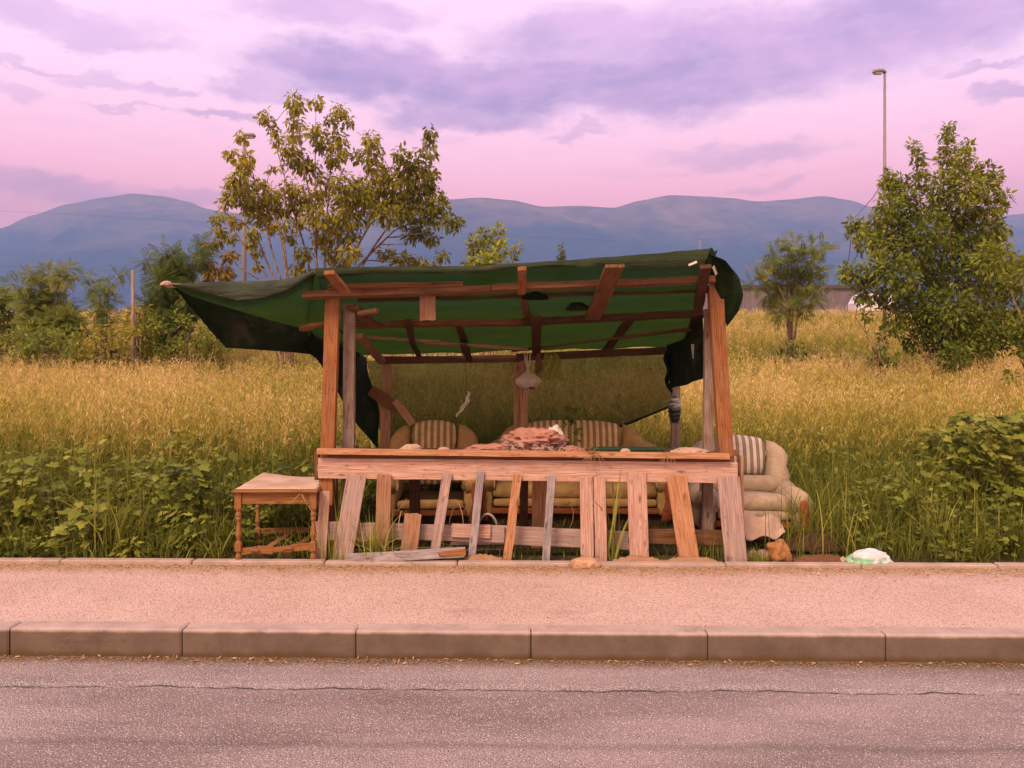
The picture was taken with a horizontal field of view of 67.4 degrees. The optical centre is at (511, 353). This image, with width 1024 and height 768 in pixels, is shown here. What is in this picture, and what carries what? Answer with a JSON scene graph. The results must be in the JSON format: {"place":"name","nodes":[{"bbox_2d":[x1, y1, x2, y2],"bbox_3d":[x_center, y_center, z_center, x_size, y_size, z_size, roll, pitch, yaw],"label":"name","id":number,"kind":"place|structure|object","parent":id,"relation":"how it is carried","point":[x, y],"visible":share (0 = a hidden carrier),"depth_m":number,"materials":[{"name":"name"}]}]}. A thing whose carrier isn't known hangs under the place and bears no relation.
{"place":"outdoors","nodes":[
{"label":"outdoors","id":0,"kind":"place"},
{"bbox_2d":[11,211,612,240],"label":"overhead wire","id":1,"kind":"object","parent":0,"point":[283,226],"visible":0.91,"depth_m":89.99,"materials":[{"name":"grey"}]},
{"bbox_2d":[12,266,990,310],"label":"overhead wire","id":2,"kind":"object","parent":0,"point":[282,278],"visible":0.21,"depth_m":69.99,"materials":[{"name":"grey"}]},
{"bbox_2d":[0,655,1023,767],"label":"road","id":3,"kind":"structure","parent":0,"point":[126,712],"depth_m":3.73,"materials":[{"name":"grey asphalt"}]},
{"bbox_2d":[0,621,1023,662],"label":"kerb","id":4,"kind":"structure","parent":3,"relation":"on","point":[567,642],"depth_m":4.39,"materials":[{"name":"concrete"}]},
{"bbox_2d":[0,563,1023,672],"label":"leaf litter","id":5,"kind":"object","parent":3,"relation":"on","point":[176,657],"visible":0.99,"depth_m":5.59,"materials":[{"name":"plant"}]},
{"bbox_2d":[0,563,1023,630],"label":"pavement","id":6,"kind":"structure","parent":0,"point":[765,596],"depth_m":5.06,"materials":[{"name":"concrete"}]},
{"bbox_2d":[569,557,600,568],"bbox_3d":[0.545,1.573,5.739,0.247,0.104,0.136,0,0,0],"label":"stone","id":7,"kind":"object","parent":6,"relation":"on","point":[585,563],"visible":0.89,"depth_m":5.69,"materials":[{"name":"beige stone"}]},
{"bbox_2d":[0,194,1023,312],"bbox_3d":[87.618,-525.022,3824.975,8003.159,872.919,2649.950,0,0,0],"label":"mountains","id":8,"kind":"structure","parent":0,"point":[738,234],"depth_m":3905.47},
{"bbox_2d":[0,313,1023,572],"bbox_3d":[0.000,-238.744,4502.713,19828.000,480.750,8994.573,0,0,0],"label":"ground","id":9,"kind":"structure","parent":0,"point":[574,555],"depth_m":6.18,"materials":[{"name":"green plant"}]},
{"bbox_2d":[0,286,19,348],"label":"shrub","id":10,"kind":"object","parent":9,"relation":"on","point":[9,317],"visible":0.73,"depth_m":23.98,"materials":[{"name":"green plant"}]},
{"bbox_2d":[0,454,51,539],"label":"leafy weed","id":11,"kind":"object","parent":9,"relation":"on","point":[17,471],"visible":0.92,"depth_m":6.35,"materials":[{"name":"green plant"}]},
{"bbox_2d":[0,323,87,372],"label":"scrub","id":12,"kind":"object","parent":9,"relation":"on","point":[34,347],"visible":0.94,"depth_m":16.54,"materials":[{"name":"green plant"}]},
{"bbox_2d":[0,256,91,366],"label":"shrub","id":13,"kind":"object","parent":9,"relation":"on","point":[36,308],"visible":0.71,"depth_m":19.85,"materials":[{"name":"green plant"}]},
{"bbox_2d":[44,501,115,547],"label":"leafy weed","id":14,"kind":"object","parent":9,"relation":"on","point":[73,514],"visible":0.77,"depth_m":6.03,"materials":[{"name":"green plant"}]},
{"bbox_2d":[77,265,134,363],"bbox_3d":[-10.089,-0.639,19.147,1.241,3.196,2.498,0,0,-32],"label":"sapling","id":15,"kind":"object","parent":9,"relation":"on","point":[101,316],"visible":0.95,"depth_m":18.75,"materials":[{"name":"green plant"}]},
{"bbox_2d":[69,321,152,373],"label":"scrub","id":16,"kind":"object","parent":9,"relation":"on","point":[96,353],"visible":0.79,"depth_m":17.13,"materials":[{"name":"green plant"}]},
{"bbox_2d":[30,461,216,566],"bbox_3d":[-2.945,1.210,6.095,1.345,0.786,1.371,0,0,0],"label":"grass tuft","id":17,"kind":"object","parent":9,"relation":"on","point":[122,523],"visible":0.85,"depth_m":6.06,"materials":[{"name":"green plant"}]},
{"bbox_2d":[131,270,134,375],"bbox_3d":[-8.154,-0.252,16.499,0.099,3.061,0.082,0,0,0],"label":"wooden pole","id":18,"kind":"object","parent":9,"relation":"on","point":[133,309],"visible":0.62,"depth_m":16.47,"materials":[{"name":"brown wood"}]},
{"bbox_2d":[119,301,153,369],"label":"shrub","id":19,"kind":"object","parent":9,"relation":"on","point":[135,328],"visible":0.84,"depth_m":16.93,"materials":[{"name":"green plant"}]},
{"bbox_2d":[132,231,219,371],"bbox_3d":[-7.904,-0.834,18.033,1.986,3.820,3.224,0,0,-28],"label":"shrub","id":20,"kind":"object","parent":9,"relation":"on","point":[165,301],"visible":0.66,"depth_m":17.40,"materials":[{"name":"green plant"}]},
{"bbox_2d":[136,308,232,383],"bbox_3d":[-7.220,0.096,16.956,2.085,2.179,3.988,0,0,-25],"label":"scrub","id":21,"kind":"object","parent":9,"relation":"on","point":[205,350],"visible":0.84,"depth_m":16.55,"materials":[{"name":"green plant"}]},
{"bbox_2d":[155,458,216,539],"bbox_3d":[-2.748,1.256,6.437,0.497,0.750,0.529,0,0,-31],"label":"leafy weed","id":22,"kind":"object","parent":9,"relation":"on","point":[177,474],"visible":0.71,"depth_m":6.39,"materials":[{"name":"green plant"}]},
{"bbox_2d":[197,237,241,373],"bbox_3d":[-7.627,-1.142,20.032,1.143,3.948,2.103,0,0,-27],"label":"shrub","id":23,"kind":"object","parent":9,"relation":"on","point":[217,274],"visible":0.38,"depth_m":19.95,"materials":[{"name":"green plant"}]},
{"bbox_2d":[242,133,255,358],"bbox_3d":[-8.222,-3.289,24.000,0.448,7.201,0.247,0,0,0],"label":"street lamp","id":24,"kind":"object","parent":9,"relation":"on","point":[244,273],"visible":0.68,"depth_m":23.94,"materials":[{"name":"grey metal"}]},
{"bbox_2d":[207,127,299,375],"bbox_3d":[-5.892,-2.126,17.586,1.995,6.498,2.236,0,0,-32],"label":"multi stem tree","id":25,"kind":"object","parent":9,"relation":"on","point":[269,201],"visible":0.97,"depth_m":17.61,"materials":[{"name":"green plant"}]},
{"bbox_2d":[237,515,310,564],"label":"grass tuft","id":26,"kind":"object","parent":9,"relation":"on","point":[302,553],"visible":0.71,"depth_m":5.99,"materials":[{"name":"green plant"}]},
{"bbox_2d":[231,487,329,559],"bbox_3d":[-1.800,1.315,6.080,0.650,0.557,0.570,0,0,-1],"label":"side table","id":27,"kind":"object","parent":9,"relation":"on","point":[257,497],"visible":0.78,"depth_m":5.83,"materials":[{"name":"brown wood"}]},
{"bbox_2d":[236,472,319,488],"bbox_3d":[-1.790,1.008,6.080,0.616,0.052,0.500,0,0,0],"label":"cardboard sheet","id":28,"kind":"object","parent":27,"relation":"on","point":[263,480],"visible":0.91,"depth_m":6.04,"materials":[{"name":"beige cardboard"}]},
{"bbox_2d":[289,494,312,512],"bbox_3d":[-1.588,1.133,5.784,0.184,0.148,0.035,0,0,-3],"label":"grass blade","id":29,"kind":"object","parent":27,"relation":"hanging from","point":[304,500],"visible":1,"depth_m":5.79,"materials":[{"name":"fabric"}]},
{"bbox_2d":[300,494,396,560],"bbox_3d":[-1.389,1.333,6.073,0.813,0.543,0.988,0,0,33],"label":"grass tuft","id":30,"kind":"object","parent":9,"relation":"on","point":[329,547],"visible":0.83,"depth_m":5.88,"materials":[{"name":"green plant"}]},
{"bbox_2d":[252,89,467,275],"bbox_3d":[-3.682,-2.825,18.646,5.396,7.720,3.336,0,0,0],"label":"multi stem tree","id":31,"kind":"object","parent":9,"relation":"on","point":[402,204],"visible":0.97,"depth_m":18.13,"materials":[{"name":"green plant"}]},
{"bbox_2d":[310,502,462,565],"bbox_3d":[-0.955,1.379,5.954,1.262,0.566,0.870,0,0,-10],"label":"grass tuft","id":32,"kind":"object","parent":9,"relation":"on","point":[375,539],"visible":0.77,"depth_m":5.84,"materials":[{"name":"green plant"}]},
{"bbox_2d":[389,420,481,524],"bbox_3d":[-0.755,1.122,7.304,0.960,0.922,0.849,0,0,-3],"label":"armchair","id":33,"kind":"object","parent":9,"relation":"on","point":[433,433],"visible":0.44,"depth_m":7.41,"materials":[{"name":"beige fabric"}]},
{"bbox_2d":[166,248,747,561],"bbox_3d":[-0.431,0.465,6.626,4.558,2.503,2.612,0,0,0],"label":"market stall","id":34,"kind":"object","parent":9,"relation":"on","point":[338,323],"visible":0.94,"depth_m":6.06,"materials":[{"name":"orange wood"}]},
{"bbox_2d":[160,281,171,285],"bbox_3d":[-2.688,-0.545,5.972,0.091,0.042,0.072,0,0,0],"label":"pink rag","id":35,"kind":"object","parent":34,"relation":"attached to","point":[166,283],"visible":1,"depth_m":5.95,"materials":[{"name":"fabric"}]},
{"bbox_2d":[400,444,421,448],"bbox_3d":[-0.797,0.751,6.054,0.209,0.072,0.181,0,0,0],"label":"rag","id":36,"kind":"object","parent":34,"relation":"on","point":[411,446],"visible":0.31,"depth_m":6.04,"materials":[{"name":"fabric"}]},
{"bbox_2d":[448,501,465,526],"bbox_3d":[-0.427,1.251,5.979,0.133,0.193,0.042,0,0,0],"label":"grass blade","id":37,"kind":"object","parent":34,"relation":"attached to","point":[452,510],"visible":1,"depth_m":5.98,"materials":[{"name":"plant"}]},
{"bbox_2d":[456,360,469,416],"bbox_3d":[-0.446,0.299,7.000,0.135,0.566,0.044,0,0,0],"label":"hanging scrap","id":38,"kind":"object","parent":34,"relation":"hanging from","point":[467,401],"visible":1,"depth_m":7.00,"materials":[{"name":"white plastic"}]},
{"bbox_2d":[463,443,505,449],"bbox_3d":[-0.149,0.751,6.083,0.558,0.072,0.278,0,0,0],"label":"bundled cloth","id":39,"kind":"object","parent":34,"relation":"on","point":[493,446],"visible":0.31,"depth_m":6.03,"materials":[{"name":"fabric"}]},
{"bbox_2d":[516,352,540,390],"bbox_3d":[0.151,0.172,7.149,0.222,0.364,0.141,0,0,-20],"label":"hanging bag","id":40,"kind":"object","parent":34,"relation":"hanging from","point":[527,380],"visible":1,"depth_m":7.12,"materials":[{"name":"plastic"}]},
{"bbox_2d":[500,439,568,450],"bbox_3d":[0.140,0.734,6.105,0.806,0.118,0.421,0,0,0],"label":"bundled cloth","id":41,"kind":"object","parent":34,"relation":"on","point":[511,445],"visible":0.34,"depth_m":5.98,"materials":[{"name":"fabric"}]},
{"bbox_2d":[500,427,569,444],"bbox_3d":[0.180,0.656,6.147,0.582,0.128,0.372,0,0,0],"label":"bundled cloth","id":42,"kind":"object","parent":41,"relation":"on","point":[534,435],"visible":0.89,"depth_m":6.07,"materials":[{"name":"fabric"}]},
{"bbox_2d":[521,291,548,299],"bbox_3d":[0.178,-0.446,5.939,0.220,0.072,0.124,0,0,0],"label":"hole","id":43,"kind":"object","parent":34,"relation":"hanging from","point":[535,295],"visible":1,"depth_m":5.91,"materials":[{"name":"black"}]},
{"bbox_2d":[534,353,542,372],"bbox_3d":[0.253,0.095,7.300,0.082,0.191,0.034,0,0,0],"label":"red rag","id":44,"kind":"object","parent":34,"relation":"hanging from","point":[538,363],"visible":1,"depth_m":7.30,"materials":[{"name":"red fabric"}]},
{"bbox_2d":[536,353,564,379],"bbox_3d":[0.367,0.126,7.300,0.273,0.254,0.046,0,0,0],"label":"hanging bag","id":45,"kind":"object","parent":34,"relation":"hanging from","point":[552,365],"visible":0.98,"depth_m":7.30,"materials":[{"name":"yellow plastic"}]},
{"bbox_2d":[549,424,565,443],"bbox_3d":[0.348,0.693,6.239,0.196,0.235,0.169,0,0,0],"label":"plastic bag","id":46,"kind":"object","parent":34,"relation":"on","point":[556,428],"visible":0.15,"depth_m":6.21,"materials":[{"name":"white plastic"}]},
{"bbox_2d":[562,445,585,450],"bbox_3d":[0.460,0.757,6.084,0.280,0.058,0.251,0,0,0],"label":"bundled cloth","id":47,"kind":"object","parent":34,"relation":"on","point":[571,448],"visible":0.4,"depth_m":6.02,"materials":[{"name":"fabric"}]},
{"bbox_2d":[566,302,588,310],"bbox_3d":[0.538,-0.386,6.307,0.216,0.076,0.126,0,0,0],"label":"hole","id":48,"kind":"object","parent":34,"relation":"attached to","point":[576,306],"visible":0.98,"depth_m":6.27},
{"bbox_2d":[576,439,607,469],"bbox_3d":[0.600,0.770,5.778,0.266,0.246,0.133,0,0,0],"label":"straw knot","id":49,"kind":"object","parent":34,"relation":"attached to","point":[591,452],"visible":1,"depth_m":5.81,"materials":[{"name":"beige fabric"}]},
{"bbox_2d":[620,448,630,451],"bbox_3d":[0.888,0.763,5.999,0.091,0.042,0.091,0,0,0],"label":"rag","id":50,"kind":"object","parent":34,"relation":"on","point":[624,450],"visible":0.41,"depth_m":5.98,"materials":[{"name":"fabric"}]},
{"bbox_2d":[591,447,664,450],"bbox_3d":[0.932,0.770,6.200,0.568,0.015,0.162,0,0,0],"label":"green board","id":51,"kind":"object","parent":34,"relation":"on","point":[629,448],"visible":0.84,"depth_m":6.15,"materials":[{"name":"green paint"}]},
{"bbox_2d":[668,395,681,422],"bbox_3d":[1.607,0.549,7.583,0.135,0.270,0.135,0,0,0],"label":"plastic wrapping","id":52,"kind":"object","parent":34,"relation":"attached to","point":[674,407],"visible":1,"depth_m":7.54,"materials":[{"name":"grey plastic"}]},
{"bbox_2d":[670,447,708,452],"bbox_3d":[1.403,0.765,6.073,0.272,0.035,0.252,0,0,43],"label":"newspaper","id":53,"kind":"object","parent":34,"relation":"on","point":[686,450],"visible":0.84,"depth_m":6.03,"materials":[{"name":"paper"}]},
{"bbox_2d":[691,344,693,358],"bbox_3d":[1.636,-0.018,6.900,0.052,0.133,0.007,0,0,11],"label":"paper tag","id":54,"kind":"object","parent":34,"relation":"attached to","point":[692,346],"visible":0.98,"depth_m":6.90,"materials":[{"name":"white paper"}]},
{"bbox_2d":[464,554,503,559],"bbox_3d":[-0.215,1.568,5.876,0.320,0.067,0.117,0,0,0],"label":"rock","id":55,"kind":"object","parent":9,"relation":"on","point":[482,557],"visible":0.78,"depth_m":5.85,"materials":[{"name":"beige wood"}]},
{"bbox_2d":[459,220,510,354],"bbox_3d":[-0.586,-0.882,16.561,1.187,4.129,1.991,0,0,0],"label":"young tree","id":56,"kind":"object","parent":9,"relation":"on","point":[486,253],"visible":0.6,"depth_m":16.98,"materials":[{"name":"green plant"}]},
{"bbox_2d":[479,513,497,523],"bbox_3d":[-0.224,1.544,7.000,0.210,0.180,0.024,0,0,0],"label":"plastic hoop","id":57,"kind":"object","parent":9,"relation":"on","point":[485,514],"visible":0.63,"depth_m":6.99,"materials":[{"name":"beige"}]},
{"bbox_2d":[0,306,1023,502],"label":"dry grass","id":58,"kind":"structure","parent":9,"relation":"on","point":[156,393],"depth_m":9.51,"materials":[{"name":"yellow plant"}]},
{"bbox_2d":[0,398,1023,559],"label":"weeds","id":59,"kind":"object","parent":9,"relation":"on","point":[86,476],"visible":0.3,"depth_m":6.67,"materials":[{"name":"green plant"}]},
{"bbox_2d":[504,242,523,353],"bbox_3d":[-0.004,-0.645,17.079,0.455,3.648,0.611,0,0,-19],"label":"young tree","id":60,"kind":"object","parent":9,"relation":"on","point":[515,250],"visible":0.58,"depth_m":16.99,"materials":[{"name":"green plant"}]},
{"bbox_2d":[555,242,566,260],"bbox_3d":[1.536,-1.645,24.025,0.554,3.814,0.573,0,0,-21],"label":"young conifer","id":61,"kind":"object","parent":9,"relation":"on","point":[563,257],"visible":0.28,"depth_m":23.97,"materials":[{"name":"green plant"}]},
{"bbox_2d":[560,405,583,445],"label":"creeper","id":62,"kind":"object","parent":9,"relation":"on","point":[572,422],"visible":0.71,"depth_m":6.74,"materials":[{"name":"green plant"}]},
{"bbox_2d":[480,420,671,524],"bbox_3d":[0.584,1.135,7.445,1.860,0.917,0.850,0,0,1],"label":"sofa","id":63,"kind":"object","parent":9,"relation":"on","point":[496,496],"visible":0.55,"depth_m":7.10,"materials":[{"name":"beige fabric"}]},
{"bbox_2d":[593,464,652,560],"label":"grass stalks","id":64,"kind":"object","parent":9,"relation":"on","point":[614,555],"depth_m":5.91,"materials":[{"name":"green plant"}]},
{"bbox_2d":[612,555,664,561],"bbox_3d":[0.965,1.567,5.833,0.416,0.070,0.114,0,0,0],"label":"bark strip","id":65,"kind":"object","parent":9,"relation":"on","point":[634,558],"visible":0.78,"depth_m":5.81,"materials":[{"name":"beige wood"}]},
{"bbox_2d":[665,555,716,561],"bbox_3d":[1.348,1.571,5.837,0.436,0.070,0.110,0,0,0],"label":"bark strip","id":66,"kind":"object","parent":9,"relation":"on","point":[689,558],"visible":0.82,"depth_m":5.82,"materials":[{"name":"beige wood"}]},
{"bbox_2d":[698,525,723,558],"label":"grass stalks","id":67,"kind":"object","parent":9,"relation":"on","point":[704,548],"depth_m":5.98,"materials":[{"name":"green plant"}]},
{"bbox_2d":[688,435,812,541],"bbox_3d":[2.092,1.185,6.909,0.999,0.922,0.849,0,-8,6],"label":"armchair","id":68,"kind":"object","parent":9,"relation":"on","point":[752,451],"visible":0.45,"depth_m":6.95,"materials":[{"name":"fabric"}]},
{"bbox_2d":[742,547,770,561],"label":"grass tuft","id":69,"kind":"object","parent":9,"relation":"on","point":[756,557],"visible":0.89,"depth_m":5.87,"materials":[{"name":"green plant"}]},
{"bbox_2d":[747,549,770,561],"bbox_3d":[1.923,1.562,5.941,0.227,0.093,0.142,0,0,0],"label":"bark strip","id":70,"kind":"object","parent":9,"relation":"on","point":[761,551],"visible":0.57,"depth_m":5.92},
{"bbox_2d":[743,510,784,540],"bbox_3d":[2.054,1.412,6.270,0.331,0.223,0.204,0,0,0],"label":"cloth scrap","id":71,"kind":"object","parent":9,"relation":"on","point":[754,526],"visible":0.94,"depth_m":6.27,"materials":[{"name":"beige fabric"}]},
{"bbox_2d":[766,538,792,561],"bbox_3d":[2.051,1.530,5.903,0.184,0.206,0.160,0,0,0],"label":"rock","id":72,"kind":"object","parent":9,"relation":"on","point":[778,550],"visible":0.88,"depth_m":5.84,"materials":[{"name":"brown stone"}]},
{"bbox_2d":[703,285,866,316],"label":"long building","id":73,"kind":"structure","parent":9,"relation":"on","point":[842,298],"depth_m":92.00,"materials":[{"name":"grey"}]},
{"bbox_2d":[739,230,839,361],"bbox_3d":[6.847,-1.053,19.107,2.420,4.025,2.408,0,0,23],"label":"feathery tree","id":74,"kind":"object","parent":9,"relation":"on","point":[806,275],"visible":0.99,"depth_m":18.96,"materials":[{"name":"green plant"}]},
{"bbox_2d":[771,339,808,371],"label":"shrub","id":75,"kind":"object","parent":9,"relation":"on","point":[789,351],"visible":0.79,"depth_m":17.94,"materials":[{"name":"green plant"}]},
{"bbox_2d":[792,554,841,561],"bbox_3d":[2.358,1.567,5.875,0.421,0.070,0.170,0,0,0],"label":"bark strip","id":76,"kind":"object","parent":9,"relation":"on","point":[821,558],"visible":0.77,"depth_m":5.84,"materials":[{"name":"brown wood"}]},
{"bbox_2d":[785,530,851,553],"bbox_3d":[2.469,1.507,6.209,0.528,0.160,0.307,0,0,0],"label":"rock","id":77,"kind":"object","parent":9,"relation":"on","point":[827,547],"visible":0.59,"depth_m":6.11,"materials":[{"name":"brown stone"}]},
{"bbox_2d":[748,471,914,567],"bbox_3d":[2.476,1.258,6.317,1.450,0.703,1.647,0,0,-35],"label":"grass tuft","id":78,"kind":"object","parent":9,"relation":"on","point":[811,524],"visible":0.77,"depth_m":6.18,"materials":[{"name":"green plant"}]},
{"bbox_2d":[848,294,891,313],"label":"parked van","id":79,"kind":"object","parent":9,"relation":"on","point":[851,305],"visible":0.25,"depth_m":79.05,"materials":[{"name":"white paint"}]},
{"bbox_2d":[851,297,901,388],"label":"shrub","id":80,"kind":"object","parent":9,"relation":"on","point":[882,349],"visible":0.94,"depth_m":15.06,"materials":[{"name":"green plant"}]},
{"bbox_2d":[872,68,886,339],"bbox_3d":[11.483,-4.290,24.000,0.449,9.201,0.247,0,0,0],"label":"street lamp","id":81,"kind":"object","parent":9,"relation":"on","point":[879,71],"visible":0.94,"depth_m":23.96,"materials":[{"name":"grey metal"}]},
{"bbox_2d":[834,120,1023,391],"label":"bushy tree","id":82,"kind":"object","parent":9,"relation":"on","point":[942,334],"visible":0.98,"depth_m":15.85,"materials":[{"name":"green plant"}]},
{"bbox_2d":[910,425,986,477],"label":"leafy bush","id":83,"kind":"object","parent":9,"relation":"on","point":[934,436],"visible":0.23,"depth_m":7.83,"materials":[{"name":"green plant"}]},
{"bbox_2d":[880,493,1023,560],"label":"grass tuft","id":84,"kind":"object","parent":9,"relation":"on","point":[937,526],"visible":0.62,"depth_m":6.19,"materials":[{"name":"green plant"}]},
{"bbox_2d":[932,409,1023,528],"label":"leafy bush","id":85,"kind":"object","parent":9,"relation":"on","point":[976,446],"visible":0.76,"depth_m":6.81,"materials":[{"name":"green plant"}]},
{"bbox_2d":[996,250,1023,387],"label":"shrub","id":86,"kind":"object","parent":9,"relation":"on","point":[1017,313],"visible":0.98,"depth_m":11.97,"materials":[{"name":"green plant"}]},
{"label":"kerb bed","id":87,"kind":"structure","parent":9,"relation":"on","visible":0},
{"bbox_2d":[0,558,1023,568],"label":"edging","id":88,"kind":"object","parent":87,"relation":"on","point":[198,561],"visible":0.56,"depth_m":5.76,"materials":[{"name":"concrete"}]},
{"bbox_2d":[346,547,465,561],"bbox_3d":[-0.800,1.531,5.815,0.905,0.121,0.042,0,0,-2],"label":"loose board","id":89,"kind":"object","parent":88,"relation":"on","point":[420,554],"visible":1,"depth_m":5.80,"materials":[{"name":"grey wood"}]},
{"bbox_2d":[437,549,465,555],"bbox_3d":[-0.458,1.506,5.803,0.216,0.054,0.018,0,0,-5],"label":"broken end","id":90,"kind":"object","parent":89,"relation":"on","point":[457,552],"visible":0.99,"depth_m":5.80,"materials":[{"name":"orange wood"}]},
{"bbox_2d":[845,548,892,564],"bbox_3d":[2.692,1.529,5.791,0.364,0.117,0.189,0,0,0],"label":"litter bag","id":91,"kind":"object","parent":88,"relation":"on","point":[869,556],"visible":0.98,"depth_m":5.74,"materials":[{"name":"white plastic"}]},
{"bbox_2d":[0,0,1023,227],"label":"sky","id":92,"kind":"structure","parent":0,"point":[544,103],"materials":[{"name":"purple"}]}
]}

